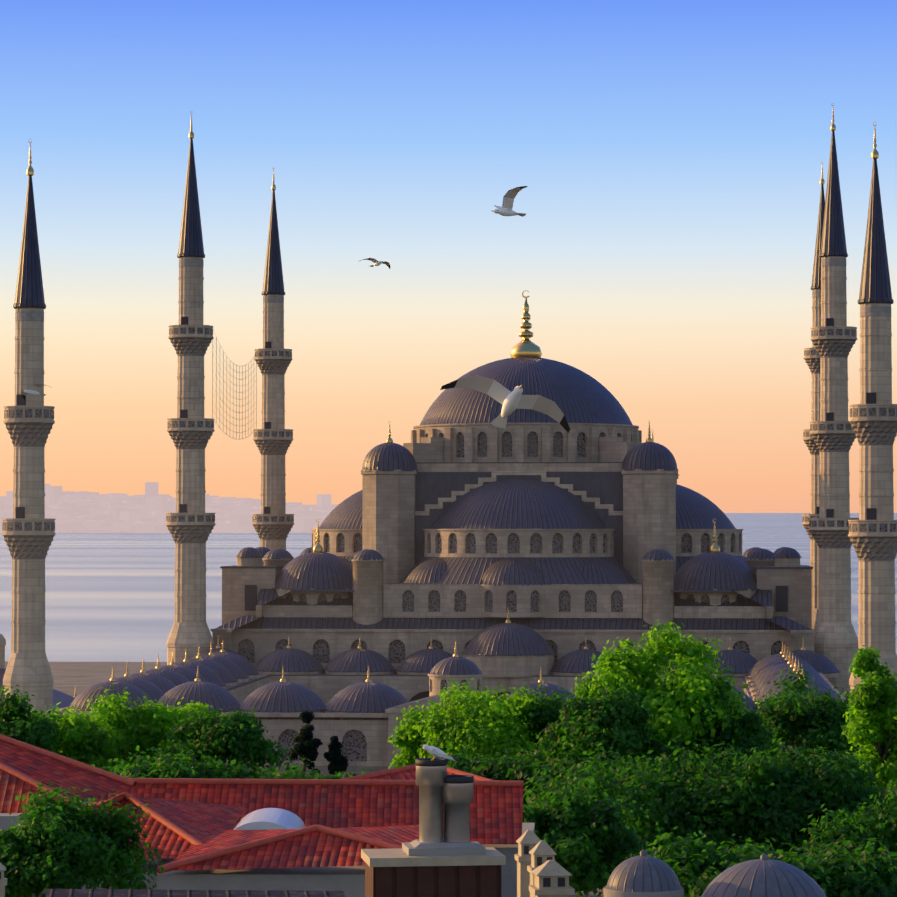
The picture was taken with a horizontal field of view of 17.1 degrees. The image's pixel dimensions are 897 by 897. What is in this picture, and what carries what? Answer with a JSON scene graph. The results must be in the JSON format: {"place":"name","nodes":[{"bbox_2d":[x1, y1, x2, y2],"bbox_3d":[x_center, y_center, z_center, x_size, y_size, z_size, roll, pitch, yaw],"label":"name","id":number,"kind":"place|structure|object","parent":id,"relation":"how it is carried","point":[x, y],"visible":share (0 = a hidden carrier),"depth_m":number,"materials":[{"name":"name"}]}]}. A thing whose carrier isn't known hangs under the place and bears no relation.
{"place":"outdoors","nodes":[
{"label":"outdoors","id":0,"kind":"place"},
{"bbox_2d":[0,482,338,532],"bbox_3d":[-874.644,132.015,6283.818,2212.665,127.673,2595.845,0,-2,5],"label":"city skyline","id":1,"kind":"structure","parent":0,"point":[80,512],"depth_m":5726.53},
{"bbox_2d":[21,186,569,432],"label":"flying seagulls","id":2,"kind":"object","parent":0,"point":[510,401],"visible":1,"depth_m":29.79,"materials":[{"name":"white"}]},
{"bbox_2d":[5,661,650,896],"bbox_3d":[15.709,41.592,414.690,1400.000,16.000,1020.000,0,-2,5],"label":"ground","id":3,"kind":"structure","parent":0,"point":[68,677],"depth_m":552.69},
{"bbox_2d":[0,781,164,896],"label":"garden tree","id":4,"kind":"object","parent":3,"relation":"on","point":[60,843],"visible":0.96,"depth_m":83.90,"materials":[{"name":"green plant"}]},
{"bbox_2d":[0,634,844,803],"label":"courtyard","id":5,"kind":"structure","parent":3,"relation":"on","point":[359,721],"depth_m":225.81,"materials":[{"name":"stone"}]},
{"bbox_2d":[0,620,896,896],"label":"trees","id":6,"kind":"object","parent":3,"relation":"on","point":[697,779],"visible":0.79,"depth_m":157.71,"materials":[{"name":"green plant"}]},
{"bbox_2d":[2,104,896,716],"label":"minarets","id":7,"kind":"object","parent":3,"relation":"on","point":[834,530],"depth_m":296.77,"materials":[{"name":"stone"}]},
{"bbox_2d":[212,332,256,439],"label":"string lights","id":8,"kind":"object","parent":7,"relation":"attached to","point":[239,412],"depth_m":326.98,"materials":[{"name":"grey"}]},
{"bbox_2d":[191,290,840,704],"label":"mosque","id":9,"kind":"structure","parent":3,"relation":"on","point":[525,546],"depth_m":303.45,"materials":[{"name":"stone"}]},
{"bbox_2d":[0,734,826,896],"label":"roofs","id":10,"kind":"structure","parent":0,"point":[428,827],"depth_m":98.11,"materials":[{"name":"tile"}]},
{"bbox_2d":[420,744,458,761],"bbox_3d":[-0.145,4.969,48.740,0.685,0.306,0.170,1,-2,-19],"label":"seagull on chimney","id":11,"kind":"object","parent":10,"relation":"on","point":[435,751],"visible":0.98,"depth_m":48.67,"materials":[{"name":"white"}]},
{"bbox_2d":[0,513,896,661],"bbox_3d":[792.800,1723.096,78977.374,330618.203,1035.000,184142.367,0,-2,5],"label":"sea","id":12,"kind":"structure","parent":0,"point":[109,597],"depth_m":1525.70,"materials":[{"name":"blue liquid"}]},
{"bbox_2d":[0,0,896,512],"label":"sky","id":13,"kind":"structure","parent":0,"point":[669,156],"materials":[{"name":"blue"}]}
]}

